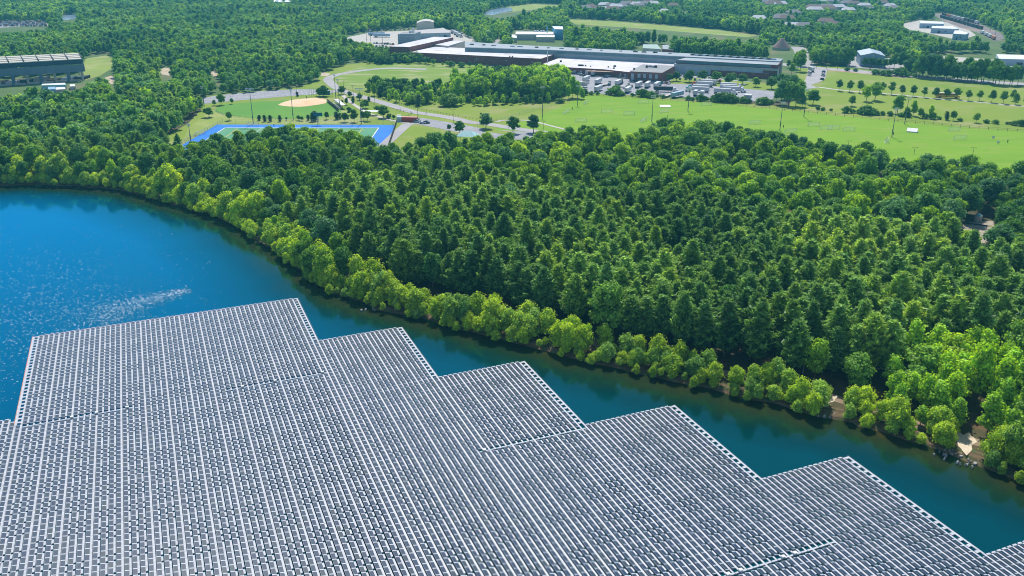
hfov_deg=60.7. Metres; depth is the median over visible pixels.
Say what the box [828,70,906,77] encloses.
verge
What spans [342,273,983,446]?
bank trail
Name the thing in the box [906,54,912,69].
broadleaf tree
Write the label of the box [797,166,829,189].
maple tree
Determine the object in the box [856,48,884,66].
grey blue barn
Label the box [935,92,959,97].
school bus
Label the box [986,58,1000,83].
broadleaf tree
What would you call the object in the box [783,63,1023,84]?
cross road
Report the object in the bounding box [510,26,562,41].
building
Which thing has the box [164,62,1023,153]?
park grass
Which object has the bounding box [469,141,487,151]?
maple tree
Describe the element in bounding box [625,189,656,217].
pine tree
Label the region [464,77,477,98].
maple tree
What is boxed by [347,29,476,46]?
factory yard
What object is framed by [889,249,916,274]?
pine tree
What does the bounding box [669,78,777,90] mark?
yard green
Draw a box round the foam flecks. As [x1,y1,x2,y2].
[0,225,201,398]
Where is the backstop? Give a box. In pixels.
[310,88,332,95]
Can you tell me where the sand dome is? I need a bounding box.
[772,38,789,50]
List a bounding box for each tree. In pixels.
[0,146,15,166]
[7,166,20,182]
[9,134,29,148]
[11,154,30,171]
[20,143,43,169]
[30,155,44,172]
[37,166,47,179]
[43,157,63,178]
[49,150,73,172]
[55,113,68,121]
[63,166,73,176]
[63,169,73,183]
[66,142,89,164]
[79,171,90,182]
[80,171,88,185]
[84,129,107,146]
[84,146,98,172]
[87,172,100,183]
[90,160,97,173]
[95,147,113,171]
[98,170,109,182]
[105,158,116,174]
[115,155,133,168]
[122,180,130,188]
[123,164,138,172]
[128,174,138,186]
[131,167,143,175]
[133,152,156,174]
[137,121,156,134]
[137,176,148,186]
[145,187,152,198]
[147,177,152,186]
[149,167,155,176]
[150,171,162,190]
[150,188,159,199]
[155,152,169,168]
[157,162,175,188]
[160,192,167,202]
[162,165,183,188]
[168,156,190,169]
[172,191,180,204]
[173,133,181,144]
[176,167,185,182]
[176,184,183,197]
[184,195,195,205]
[185,157,206,177]
[185,182,203,199]
[187,202,193,210]
[189,142,200,155]
[194,201,205,213]
[196,143,216,158]
[197,177,209,191]
[198,191,214,202]
[199,154,225,180]
[201,107,213,114]
[201,139,220,151]
[202,197,217,213]
[209,132,224,146]
[210,206,217,216]
[212,176,230,196]
[213,162,237,180]
[214,191,238,211]
[215,93,225,102]
[216,199,226,217]
[217,185,229,195]
[219,138,236,146]
[224,199,234,212]
[225,112,232,117]
[227,195,246,216]
[230,187,244,200]
[231,211,242,223]
[233,216,241,228]
[236,168,264,189]
[239,189,247,197]
[241,220,253,231]
[243,190,269,220]
[245,222,257,234]
[247,140,261,151]
[247,179,273,201]
[249,151,262,167]
[250,142,270,160]
[259,167,276,179]
[261,140,269,152]
[262,218,271,231]
[262,223,278,237]
[263,175,285,199]
[263,197,275,207]
[265,234,277,245]
[267,136,279,153]
[269,178,291,205]
[269,228,280,241]
[270,149,286,167]
[270,215,277,225]
[271,241,277,251]
[276,215,292,227]
[277,223,292,240]
[277,237,287,254]
[280,244,289,256]
[282,168,306,190]
[282,225,308,242]
[282,252,288,263]
[283,167,304,183]
[285,184,299,203]
[287,220,302,229]
[287,238,298,259]
[289,130,307,140]
[290,145,306,153]
[290,150,312,168]
[291,253,299,267]
[294,138,309,148]
[295,208,319,230]
[296,253,301,268]
[298,165,307,171]
[301,168,320,179]
[301,231,309,241]
[304,236,313,248]
[305,146,320,162]
[305,175,328,201]
[306,244,319,267]
[307,128,319,136]
[308,137,325,146]
[308,162,324,169]
[308,216,338,248]
[308,271,314,282]
[309,112,314,121]
[310,238,327,268]
[311,141,324,148]
[311,245,337,275]
[314,167,331,177]
[315,204,325,210]
[315,210,327,216]
[317,85,328,96]
[318,271,326,288]
[323,264,339,286]
[324,176,333,189]
[324,256,335,268]
[325,132,341,145]
[325,144,338,155]
[325,284,333,294]
[327,161,351,177]
[328,146,345,160]
[328,231,347,255]
[332,136,349,153]
[332,246,352,274]
[333,198,354,232]
[334,111,339,118]
[337,86,345,92]
[339,154,349,161]
[340,112,349,118]
[340,287,348,296]
[343,277,349,288]
[344,156,364,163]
[345,130,362,146]
[345,222,363,256]
[346,274,356,290]
[346,287,356,298]
[348,139,361,152]
[348,253,365,277]
[349,158,371,176]
[350,109,358,118]
[350,270,370,293]
[351,188,367,206]
[352,207,364,233]
[355,206,386,253]
[362,46,369,53]
[362,99,369,105]
[363,257,385,274]
[364,111,371,120]
[364,199,383,231]
[366,82,370,89]
[366,272,378,290]
[366,292,373,302]
[368,171,377,184]
[370,83,377,93]
[370,275,382,291]
[371,183,390,220]
[371,270,393,283]
[372,144,394,168]
[372,286,385,303]
[373,177,390,192]
[374,226,400,278]
[376,55,383,61]
[376,81,388,92]
[377,89,381,96]
[378,105,389,117]
[379,201,399,224]
[379,270,395,298]
[381,235,388,261]
[383,278,402,300]
[390,193,407,218]
[391,232,414,252]
[391,298,399,309]
[392,158,408,169]
[393,90,398,101]
[393,285,410,305]
[394,78,402,83]
[395,84,403,93]
[400,195,408,209]
[403,191,413,198]
[403,301,412,310]
[404,286,428,309]
[404,309,411,316]
[406,93,410,103]
[406,282,414,290]
[411,78,419,83]
[411,309,420,318]
[412,230,439,283]
[413,195,438,226]
[413,221,436,245]
[414,94,422,105]
[416,54,422,60]
[419,144,433,157]
[419,252,442,291]
[419,302,428,316]
[421,86,429,92]
[421,90,432,102]
[421,148,443,165]
[421,287,431,302]
[424,132,439,151]
[427,83,433,90]
[427,298,442,318]
[428,215,447,238]
[428,294,448,312]
[434,79,441,85]
[437,197,452,218]
[437,227,449,252]
[438,131,459,150]
[439,319,445,325]
[440,223,455,240]
[440,312,449,323]
[441,296,460,319]
[442,89,449,94]
[442,233,461,263]
[442,292,452,297]
[443,248,464,292]
[444,208,467,230]
[445,195,472,220]
[446,314,455,326]
[449,67,459,77]
[449,78,455,93]
[450,145,470,166]
[450,249,486,295]
[451,76,462,94]
[451,321,460,330]
[452,97,459,106]
[452,293,462,301]
[454,120,465,131]
[455,294,473,320]
[456,72,470,79]
[457,83,466,96]
[461,225,487,250]
[461,310,474,323]
[461,315,471,331]
[463,232,486,293]
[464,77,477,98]
[465,217,493,240]
[466,68,472,76]
[466,150,486,160]
[467,135,486,148]
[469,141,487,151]
[469,186,489,209]
[469,243,506,293]
[469,291,487,314]
[470,157,484,169]
[470,316,485,331]
[471,308,481,316]
[473,76,491,98]
[476,196,489,217]
[477,71,490,78]
[477,296,507,326]
[478,96,482,105]
[479,113,493,128]
[480,159,501,176]
[480,194,503,225]
[481,131,494,146]
[482,151,493,159]
[483,254,508,299]
[485,321,493,336]
[486,292,508,307]
[489,72,498,83]
[489,143,505,154]
[489,154,502,169]
[490,82,496,95]
[490,329,501,340]
[491,212,516,239]
[492,315,500,330]
[493,135,508,146]
[494,73,505,91]
[495,146,516,164]
[495,184,508,200]
[495,241,512,264]
[496,194,522,215]
[498,76,517,93]
[498,80,508,95]
[498,236,514,247]
[499,166,510,178]
[499,259,533,308]
[499,307,517,333]
[500,192,524,215]
[500,262,514,305]
[502,69,516,77]
[504,183,521,195]
[504,243,530,269]
[504,324,517,341]
[505,327,514,342]
[506,85,517,96]
[506,116,519,129]
[507,159,524,174]
[507,266,536,306]
[508,310,526,329]
[510,72,518,83]
[510,141,526,153]
[511,228,521,242]
[512,66,521,72]
[512,167,522,177]
[513,215,527,233]
[514,152,528,165]
[515,326,528,344]
[516,217,540,255]
[516,299,537,314]
[516,313,540,339]
[517,82,524,96]
[518,163,542,182]
[519,75,529,82]
[519,82,530,94]
[522,66,531,73]
[523,200,540,210]
[524,136,542,163]
[524,246,532,263]
[524,307,542,331]
[526,76,543,98]
[526,114,539,132]
[527,205,541,222]
[528,219,541,250]
[528,263,534,270]
[528,266,561,313]
[529,151,550,165]
[530,62,542,66]
[531,69,540,75]
[532,263,541,278]
[533,130,545,143]
[534,157,552,182]
[535,249,558,270]
[537,200,552,221]
[537,218,561,243]
[537,307,557,335]
[539,79,546,96]
[539,138,553,157]
[540,130,556,160]
[540,234,551,250]
[541,262,567,315]
[542,172,567,197]
[544,69,553,78]
[544,74,550,84]
[544,85,554,96]
[544,320,564,346]
[545,207,564,222]
[546,217,556,228]
[548,79,556,95]
[548,148,570,166]
[548,168,564,178]
[549,141,571,155]
[549,241,565,263]
[552,221,564,230]
[552,227,563,240]
[553,70,566,76]
[553,76,562,95]
[553,161,562,168]
[554,226,582,250]
[556,81,566,93]
[556,130,574,146]
[557,272,591,317]
[557,322,577,349]
[557,347,563,356]
[558,158,579,178]
[559,250,573,262]
[559,256,573,280]
[559,334,572,352]
[560,65,570,81]
[561,213,585,240]
[563,187,584,208]
[564,126,575,141]
[564,251,591,282]
[565,84,571,98]
[565,314,581,335]
[566,205,581,216]
[569,75,576,93]
[570,146,583,153]
[570,240,587,256]
[571,323,592,350]
[572,340,581,354]
[573,80,580,95]
[575,350,585,360]
[578,188,599,210]
[578,215,586,230]
[579,87,583,96]
[579,126,595,143]
[579,135,597,157]
[580,198,596,219]
[580,262,601,321]
[582,153,606,177]
[582,225,598,243]
[583,237,593,253]
[584,353,595,364]
[586,205,610,234]
[586,323,593,345]
[588,251,605,268]
[588,279,625,328]
[589,229,611,252]
[590,260,615,322]
[592,350,601,360]
[594,124,608,137]
[594,130,606,153]
[594,240,612,265]
[595,323,613,347]
[597,170,616,186]
[598,136,607,154]
[599,153,610,166]
[599,342,617,358]
[601,129,625,151]
[601,351,611,362]
[602,176,623,186]
[603,185,622,203]
[604,149,614,155]
[607,239,624,260]
[609,254,618,276]
[611,142,631,163]
[612,255,644,294]
[613,267,631,289]
[614,229,633,250]
[615,165,636,185]
[615,350,628,363]
[616,333,637,353]
[617,184,628,192]
[617,294,642,334]
[618,234,633,254]
[620,250,632,261]
[623,286,640,333]
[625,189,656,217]
[626,350,639,366]
[627,156,639,167]
[627,181,640,191]
[628,295,662,341]
[629,226,640,243]
[629,240,648,262]
[629,278,645,298]
[629,334,647,353]
[632,364,640,374]
[633,133,656,153]
[633,151,654,179]
[633,167,641,181]
[633,348,645,365]
[634,183,649,193]
[635,142,651,154]
[636,259,651,287]
[637,230,650,242]
[638,222,651,236]
[640,262,664,293]
[641,353,649,365]
[642,254,654,262]
[643,156,664,181]
[643,189,652,199]
[644,125,659,139]
[644,241,657,249]
[645,273,663,293]
[645,347,660,365]
[646,224,666,250]
[646,293,673,338]
[647,276,671,298]
[647,333,667,352]
[647,366,656,377]
[648,249,658,262]
[649,247,677,278]
[651,216,667,227]
[651,281,673,313]
[652,361,660,372]
[653,135,675,154]
[653,149,673,163]
[657,127,673,138]
[659,158,665,168]
[660,169,675,186]
[660,226,675,249]
[660,351,670,367]
[660,352,683,373]
[661,266,682,287]
[661,344,674,354]
[664,161,678,180]
[664,217,690,252]
[665,181,689,193]
[666,74,673,80]
[666,364,678,377]
[668,289,697,343]
[669,123,683,136]
[669,136,680,154]
[669,277,696,302]
[670,280,681,334]
[670,339,688,362]
[671,258,682,281]
[672,254,683,279]
[673,71,681,80]
[674,153,686,168]
[677,158,701,181]
[677,265,697,284]
[678,172,692,187]
[680,126,703,146]
[680,150,701,164]
[680,238,710,270]
[682,169,699,187]
[682,359,692,374]
[683,70,694,78]
[683,264,705,279]
[685,199,699,215]
[686,348,700,360]
[688,215,701,236]
[688,354,708,376]
[689,280,717,332]
[689,297,716,355]
[689,375,699,386]
[690,176,709,193]
[691,184,721,202]
[691,201,706,218]
[694,269,717,292]
[694,366,708,382]
[695,120,713,141]
[695,212,716,237]
[695,226,719,257]
[696,237,712,260]
[696,284,715,316]
[697,70,707,78]
[697,161,712,175]
[698,262,713,280]
[700,148,712,158]
[700,169,715,186]
[700,210,719,232]
[700,348,717,375]
[701,156,716,164]
[703,296,747,358]
[705,139,721,149]
[705,254,728,290]
[705,361,725,382]
[707,133,724,147]
[708,379,718,387]
[709,149,727,162]
[710,289,720,324]
[710,289,741,350]
[711,71,722,79]
[711,165,732,179]
[712,160,732,176]
[712,171,721,178]
[712,177,731,192]
[712,185,724,195]
[712,212,734,235]
[714,241,737,262]
[714,267,738,291]
[715,192,738,214]
[715,231,737,254]
[717,283,738,301]
[722,129,745,158]
[722,251,740,280]
[724,73,734,81]
[724,186,747,206]
[725,178,736,187]
[727,365,745,385]
[728,163,748,184]
[728,382,740,391]
[729,212,746,228]
[730,386,738,396]
[731,226,747,246]
[734,176,739,186]
[734,186,745,206]
[734,233,759,254]
[734,273,761,305]
[734,290,771,359]
[735,270,756,288]
[735,286,754,349]
[736,172,752,187]
[736,242,754,265]
[736,259,756,278]
[737,261,762,277]
[738,74,748,83]
[738,179,760,196]
[739,136,753,157]
[739,205,756,211]
[739,247,766,269]
[741,192,747,205]
[742,296,781,365]
[742,390,752,400]
[743,376,757,392]
[744,170,757,178]
[744,194,765,211]
[745,201,777,225]
[745,363,763,386]
[748,221,768,235]
[749,145,757,160]
[752,77,760,86]
[752,158,770,177]
[752,173,767,192]
[752,383,763,399]
[753,198,774,214]
[753,229,776,256]
[754,242,770,261]
[754,285,767,296]
[755,138,774,158]
[756,152,772,165]
[757,274,767,287]
[759,265,785,290]
[760,178,786,199]
[760,361,779,386]
[762,276,782,298]
[763,260,776,269]
[765,76,777,88]
[765,384,783,400]
[767,174,777,180]
[767,290,779,305]
[767,290,793,357]
[770,188,787,208]
[771,164,788,178]
[771,200,785,214]
[771,298,814,367]
[772,138,780,154]
[772,159,785,165]
[772,357,788,383]
[773,230,795,257]
[774,79,786,104]
[774,254,799,287]
[776,137,794,153]
[777,145,799,163]
[778,176,795,192]
[778,221,797,242]
[778,367,799,393]
[779,316,813,370]
[782,81,795,105]
[782,273,798,292]
[783,159,800,177]
[784,282,803,299]
[784,389,797,403]
[786,192,815,210]
[787,281,806,294]
[788,215,801,239]
[788,375,811,398]
[789,63,795,74]
[790,74,801,83]
[790,190,814,214]
[790,257,803,272]
[791,84,804,105]
[791,399,804,413]
[793,237,806,258]
[795,51,806,68]
[795,80,806,99]
[795,219,822,243]
[795,394,805,406]
[796,159,807,165]
[796,295,810,318]
[797,148,806,159]
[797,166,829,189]
[797,260,823,284]
[799,146,811,156]
[799,238,819,263]
[800,94,807,104]
[800,156,821,168]
[800,280,807,290]
[800,299,826,357]
[800,390,824,415]
[803,188,824,206]
[803,337,830,379]
[804,152,822,161]
[804,276,817,293]
[804,281,830,335]
[807,90,820,104]
[807,384,831,407]
[808,49,815,59]
[809,183,828,204]
[809,378,833,400]
[812,51,819,62]
[812,243,835,272]
[815,257,830,275]
[816,161,826,170]
[816,249,837,265]
[816,253,847,283]
[816,302,851,344]
[818,48,826,63]
[819,294,855,333]
[820,141,839,161]
[820,215,847,244]
[821,286,835,326]
[822,159,836,169]
[822,168,844,179]
[823,165,839,173]
[823,177,848,204]
[823,197,843,206]
[823,277,835,286]
[824,326,848,377]
[825,48,832,64]
[826,211,851,233]
[828,282,841,307]
[829,202,846,214]
[830,275,871,313]
[831,52,836,61]
[831,233,844,251]
[833,46,839,64]
[834,150,851,167]
[834,266,854,292]
[836,79,842,86]
[836,243,856,267]
[837,51,845,61]
[837,174,853,191]
[837,252,852,271]
[837,323,873,366]
[839,163,855,175]
[839,205,862,221]
[840,351,876,386]
[842,193,855,205]
[843,384,863,408]
[843,389,857,406]
[843,402,856,418]
[845,50,852,60]
[845,216,875,250]
[845,296,876,342]
[846,80,854,91]
[846,214,855,225]
[847,304,857,319]
[848,48,855,64]
[848,95,855,103]
[848,173,871,190]
[849,194,871,215]
[850,238,876,266]
[851,148,870,169]
[851,255,872,280]
[852,177,878,206]
[852,266,863,275]
[854,140,875,152]
[855,155,878,175]
[856,250,875,270]
[856,311,889,367]
[856,397,875,414]
[857,80,865,92]
[858,384,878,405]
[858,413,872,428]
[860,273,884,298]
[861,57,868,65]
[861,85,872,100]
[865,237,881,262]
[865,290,880,311]
[867,413,875,425]
[869,57,875,66]
[869,224,883,239]
[870,151,887,172]
[870,319,910,378]
[871,81,883,99]
[871,200,884,218]
[872,296,892,314]
[873,177,887,195]
[873,267,882,274]
[874,58,881,65]
[874,399,887,421]
[875,191,884,203]
[876,314,891,367]
[878,274,889,288]
[879,196,907,221]
[880,58,888,67]
[880,199,907,221]
[880,353,905,380]
[881,240,900,258]
[881,253,911,286]
[881,269,917,310]
[881,370,904,400]
[881,394,912,428]
[883,176,903,198]
[883,193,897,199]
[883,297,909,341]
[883,417,900,434]
[884,230,900,246]
[885,157,913,172]
[887,81,896,93]
[889,170,912,190]
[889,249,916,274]
[891,52,898,65]
[891,380,911,402]
[892,95,905,112]
[896,51,906,64]
[896,194,914,220]
[898,342,941,374]
[899,85,905,93]
[900,236,925,268]
[900,416,917,433]
[901,299,928,342]
[902,283,930,306]
[902,426,914,439]
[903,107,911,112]
[903,318,925,368]
[903,364,927,380]
[904,175,923,199]
[905,264,915,285]
[905,371,922,404]
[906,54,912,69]
[908,58,914,68]
[909,192,942,216]
[909,215,928,236]
[910,85,917,93]
[910,158,919,162]
[911,100,917,113]
[912,183,940,199]
[912,205,940,224]
[914,54,926,76]
[914,405,929,424]
[915,432,927,444]
[916,230,938,264]
[916,371,937,407]
[918,50,929,74]
[918,108,924,116]
[918,295,936,336]
[920,168,943,181]
[920,171,936,184]
[920,245,955,278]
[921,87,927,94]
[922,53,936,77]
[922,323,949,345]
[924,274,953,306]
[925,237,951,274]
[925,405,958,429]
[926,159,947,178]
[926,380,954,410]
[926,419,936,434]
[927,179,946,195]
[927,317,958,333]
[928,105,934,114]
[929,54,945,78]
[929,274,959,298]
[929,293,951,333]
[931,420,958,444]
[932,87,939,94]
[932,343,944,361]
[934,360,955,382]
[935,243,962,275]
[935,350,959,375]
[936,332,977,370]
[937,293,971,334]
[938,198,967,226]
[938,433,957,448]
[939,189,960,199]
[939,198,951,205]
[940,211,957,229]
[941,54,958,78]
[941,67,949,78]
[943,88,951,97]
[944,111,949,119]
[944,184,959,194]
[944,369,971,406]
[948,397,968,426]
[949,62,960,80]
[949,256,980,281]
[950,110,957,118]
[950,170,967,183]
[952,291,1000,336]
[952,417,960,432]
[954,87,962,95]
[954,229,979,248]
[954,359,976,397]
[955,272,975,292]
[955,350,973,376]
[956,197,968,218]
[956,275,974,293]
[956,284,978,326]
[957,154,980,170]
[958,63,969,80]
[959,184,985,219]
[962,58,971,77]
[965,165,984,184]
[965,324,984,345]
[966,60,979,79]
[966,90,972,97]
[966,164,984,174]
[967,338,997,404]
[969,170,994,185]
[970,246,990,272]
[972,112,981,119]
[973,328,1002,365]
[974,59,985,80]
[974,275,993,286]
[974,287,986,293]
[975,253,1014,281]
[975,277,998,295]
[976,90,984,98]
[976,177,1008,211]
[976,391,1006,436]
[977,430,1004,454]
[979,161,1000,173]
[980,223,1016,250]
[982,448,1002,468]
[983,58,992,80]
[983,65,990,82]
[983,457,997,467]
[984,377,1003,394]
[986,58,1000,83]
[987,237,1013,266]
[987,289,999,317]
[988,60,1005,84]
[988,90,996,101]
[990,250,1011,273]
[990,290,1018,329]
[990,354,1019,387]
[992,424,1011,440]
[993,203,1019,219]
[993,309,1015,359]
[994,204,1019,224]
[994,216,1023,233]
[995,340,1019,369]
[996,377,1017,419]
[996,461,1007,474]
[998,305,1023,340]
[998,406,1023,426]
[999,91,1008,101]
[999,346,1023,369]
[999,420,1023,457]
[1000,269,1022,299]
[1001,65,1009,84]
[1001,319,1023,358]
[1002,441,1023,467]
[1006,67,1017,85]
[1008,187,1019,200]
[1009,386,1023,414]
[1010,89,1016,98]
[1010,159,1023,175]
[1010,293,1023,321]
[1011,64,1021,84]
[1011,281,1023,303]
[1011,358,1023,395]
[1012,196,1023,212]
[1013,93,1020,104]
[1013,470,1023,484]
[1015,184,1023,198]
[1017,65,1023,84]
[1017,206,1023,217]
[1017,215,1023,232]
[1018,453,1023,469]
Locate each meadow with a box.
[335,63,471,87]
[506,4,557,11]
[569,19,755,36]
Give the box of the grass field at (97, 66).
[83,55,112,79]
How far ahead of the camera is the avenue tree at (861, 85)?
662.99 m
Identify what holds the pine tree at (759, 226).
on the ground at (838, 381)
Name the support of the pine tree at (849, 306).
on the ground at (838, 381)
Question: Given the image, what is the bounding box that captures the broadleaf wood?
[0,83,1022,285]
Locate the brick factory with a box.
[389,37,782,81]
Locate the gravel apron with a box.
[379,123,413,145]
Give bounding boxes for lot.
[0,21,47,27]
[202,89,332,103]
[412,118,534,139]
[847,56,903,69]
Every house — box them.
[598,2,608,5]
[606,6,619,10]
[609,4,622,8]
[632,3,644,6]
[643,44,660,51]
[662,45,673,51]
[667,3,678,6]
[752,15,765,18]
[765,0,782,4]
[773,14,788,19]
[778,15,795,21]
[785,9,801,14]
[795,22,809,26]
[805,4,820,7]
[806,6,823,10]
[817,17,833,24]
[821,5,837,10]
[833,4,845,9]
[840,0,851,5]
[841,7,855,11]
[846,1,860,5]
[857,3,871,7]
[877,0,888,5]
[883,3,895,7]
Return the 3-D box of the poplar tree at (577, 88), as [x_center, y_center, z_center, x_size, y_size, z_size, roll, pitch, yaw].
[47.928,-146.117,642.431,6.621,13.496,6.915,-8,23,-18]
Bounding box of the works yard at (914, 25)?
[903,20,974,38]
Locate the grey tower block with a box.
[398,28,420,43]
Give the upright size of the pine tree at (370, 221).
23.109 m
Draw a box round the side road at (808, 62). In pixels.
[791,47,815,67]
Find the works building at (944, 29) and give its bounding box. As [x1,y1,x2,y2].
[930,26,958,33]
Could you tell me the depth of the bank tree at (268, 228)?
338.82 m
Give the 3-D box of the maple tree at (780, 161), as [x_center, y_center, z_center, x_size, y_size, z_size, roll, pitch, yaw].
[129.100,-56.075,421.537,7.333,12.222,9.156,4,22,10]
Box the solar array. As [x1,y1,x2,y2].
[0,298,1023,575]
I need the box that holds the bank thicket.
[0,172,1023,471]
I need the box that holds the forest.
[0,0,1023,94]
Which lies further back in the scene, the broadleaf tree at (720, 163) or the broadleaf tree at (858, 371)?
the broadleaf tree at (720, 163)
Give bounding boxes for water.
[0,185,1023,575]
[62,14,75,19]
[484,7,512,14]
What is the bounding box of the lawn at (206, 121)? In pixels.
[184,109,367,138]
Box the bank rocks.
[360,306,976,468]
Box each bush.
[369,75,382,85]
[384,57,393,63]
[396,52,412,60]
[402,88,416,96]
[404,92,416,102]
[423,81,439,88]
[437,94,452,105]
[446,61,454,66]
[447,93,459,104]
[607,85,622,94]
[635,89,645,96]
[645,90,656,97]
[694,94,704,100]
[711,93,724,101]
[716,92,728,101]
[723,93,734,102]
[733,94,739,102]
[738,96,746,102]
[754,97,767,103]
[761,96,769,104]
[775,73,784,79]
[840,106,851,112]
[858,104,875,113]
[866,107,878,114]
[871,69,879,74]
[882,69,892,75]
[892,68,899,75]
[896,67,907,75]
[904,71,912,76]
[921,113,928,117]
[929,112,938,118]
[1017,119,1023,125]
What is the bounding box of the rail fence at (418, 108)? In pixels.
[348,89,493,120]
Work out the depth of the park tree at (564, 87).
638.38 m
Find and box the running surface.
[183,125,393,146]
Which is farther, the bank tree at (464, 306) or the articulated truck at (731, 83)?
the articulated truck at (731, 83)
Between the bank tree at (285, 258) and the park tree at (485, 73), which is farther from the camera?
the park tree at (485, 73)
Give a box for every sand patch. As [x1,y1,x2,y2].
[105,76,114,83]
[160,68,169,75]
[211,70,217,77]
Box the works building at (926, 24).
[919,21,943,27]
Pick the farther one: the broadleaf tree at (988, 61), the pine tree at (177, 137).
the broadleaf tree at (988, 61)
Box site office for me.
[41,83,75,92]
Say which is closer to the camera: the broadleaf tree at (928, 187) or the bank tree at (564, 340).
the bank tree at (564, 340)
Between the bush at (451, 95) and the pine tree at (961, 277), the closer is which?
the pine tree at (961, 277)
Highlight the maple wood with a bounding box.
[10,83,1023,225]
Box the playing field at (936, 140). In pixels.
[496,95,1023,172]
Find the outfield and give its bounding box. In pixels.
[215,100,340,118]
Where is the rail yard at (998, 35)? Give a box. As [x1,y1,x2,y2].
[935,13,1003,40]
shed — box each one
[0,52,90,85]
[974,213,982,221]
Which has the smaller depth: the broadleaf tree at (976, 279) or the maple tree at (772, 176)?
the broadleaf tree at (976, 279)
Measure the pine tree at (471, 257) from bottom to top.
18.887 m
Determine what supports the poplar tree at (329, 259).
on the bank
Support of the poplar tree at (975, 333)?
on the ground at (838, 381)
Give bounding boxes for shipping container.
[396,116,417,121]
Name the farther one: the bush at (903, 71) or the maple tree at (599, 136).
the bush at (903, 71)
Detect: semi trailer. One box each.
[368,32,384,35]
[373,34,389,36]
[579,81,587,86]
[582,75,589,81]
[594,77,601,84]
[594,85,602,91]
[624,86,631,92]
[635,81,642,87]
[644,81,650,87]
[671,90,683,97]
[808,66,814,71]
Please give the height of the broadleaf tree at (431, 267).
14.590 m
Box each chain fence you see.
[182,119,393,144]
[388,119,396,143]
[496,98,569,119]
[589,93,1020,130]
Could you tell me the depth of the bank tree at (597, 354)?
246.88 m
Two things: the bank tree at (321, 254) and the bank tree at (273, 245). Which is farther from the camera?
the bank tree at (273, 245)
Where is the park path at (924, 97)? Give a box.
[805,87,1023,106]
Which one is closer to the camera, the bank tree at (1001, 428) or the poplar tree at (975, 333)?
the bank tree at (1001, 428)
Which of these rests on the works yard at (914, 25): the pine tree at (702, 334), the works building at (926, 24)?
the works building at (926, 24)
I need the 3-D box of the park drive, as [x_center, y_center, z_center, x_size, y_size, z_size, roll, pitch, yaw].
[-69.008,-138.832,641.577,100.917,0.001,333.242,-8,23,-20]
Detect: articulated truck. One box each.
[615,79,622,84]
[653,81,661,87]
[654,86,678,91]
[685,86,708,92]
[686,84,709,88]
[691,81,712,86]
[696,79,716,84]
[714,88,737,94]
[720,84,740,89]
[721,82,743,87]
[722,86,745,91]
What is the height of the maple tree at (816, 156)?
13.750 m
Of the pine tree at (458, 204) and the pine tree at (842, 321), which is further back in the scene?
the pine tree at (458, 204)
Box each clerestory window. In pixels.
[465,48,549,52]
[550,51,649,57]
[651,55,689,59]
[677,60,770,67]
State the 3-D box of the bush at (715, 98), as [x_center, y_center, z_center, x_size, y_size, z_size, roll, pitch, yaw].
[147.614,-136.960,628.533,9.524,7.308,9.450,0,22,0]
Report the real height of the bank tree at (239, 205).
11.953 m
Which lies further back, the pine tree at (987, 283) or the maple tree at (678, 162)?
the maple tree at (678, 162)
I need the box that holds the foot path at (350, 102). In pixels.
[341,95,410,123]
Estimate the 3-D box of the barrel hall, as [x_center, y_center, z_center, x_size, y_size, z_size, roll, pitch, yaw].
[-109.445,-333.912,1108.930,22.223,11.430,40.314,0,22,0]
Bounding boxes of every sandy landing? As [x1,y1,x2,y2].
[825,395,837,406]
[956,432,976,454]
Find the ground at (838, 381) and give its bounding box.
[0,101,1022,470]
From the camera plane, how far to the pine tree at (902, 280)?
254.11 m
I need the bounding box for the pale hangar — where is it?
[414,28,450,38]
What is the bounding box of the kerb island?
[483,128,509,133]
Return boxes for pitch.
[207,128,377,140]
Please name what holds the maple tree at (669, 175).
on the ground at (838, 381)
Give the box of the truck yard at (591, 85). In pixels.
[571,74,774,100]
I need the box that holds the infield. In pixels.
[279,98,325,106]
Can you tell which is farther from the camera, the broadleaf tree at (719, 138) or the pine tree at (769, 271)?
the broadleaf tree at (719, 138)
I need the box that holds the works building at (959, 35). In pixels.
[952,30,968,39]
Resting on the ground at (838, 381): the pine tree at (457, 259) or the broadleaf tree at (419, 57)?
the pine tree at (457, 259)
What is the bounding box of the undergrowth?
[0,1,1023,100]
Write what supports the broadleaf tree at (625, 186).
on the ground at (838, 381)
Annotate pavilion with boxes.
[456,131,478,140]
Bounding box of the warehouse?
[996,54,1023,65]
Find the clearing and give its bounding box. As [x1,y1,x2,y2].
[960,221,994,242]
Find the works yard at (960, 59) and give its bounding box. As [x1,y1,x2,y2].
[943,56,1012,66]
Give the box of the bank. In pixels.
[0,181,1023,479]
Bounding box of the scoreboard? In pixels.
[313,113,321,123]
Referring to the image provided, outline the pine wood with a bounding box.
[0,82,1023,294]
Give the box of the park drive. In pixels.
[323,68,547,132]
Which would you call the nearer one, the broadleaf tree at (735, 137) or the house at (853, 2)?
the broadleaf tree at (735, 137)
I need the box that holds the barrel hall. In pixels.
[417,19,433,29]
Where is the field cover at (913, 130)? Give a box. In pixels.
[906,128,917,132]
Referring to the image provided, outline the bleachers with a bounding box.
[327,99,344,111]
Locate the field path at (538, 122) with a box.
[495,120,564,129]
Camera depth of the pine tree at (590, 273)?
266.02 m
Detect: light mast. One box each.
[245,88,253,123]
[355,88,362,123]
[540,86,544,115]
[891,108,898,136]
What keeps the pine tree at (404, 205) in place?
on the ground at (838, 381)
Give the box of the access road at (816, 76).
[804,69,827,88]
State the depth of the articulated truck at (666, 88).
668.25 m
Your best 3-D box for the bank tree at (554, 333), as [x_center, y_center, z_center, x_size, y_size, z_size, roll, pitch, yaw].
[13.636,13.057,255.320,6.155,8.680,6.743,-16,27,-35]
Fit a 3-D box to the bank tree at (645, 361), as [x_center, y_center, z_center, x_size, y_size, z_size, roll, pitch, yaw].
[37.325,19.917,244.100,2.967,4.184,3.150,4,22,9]

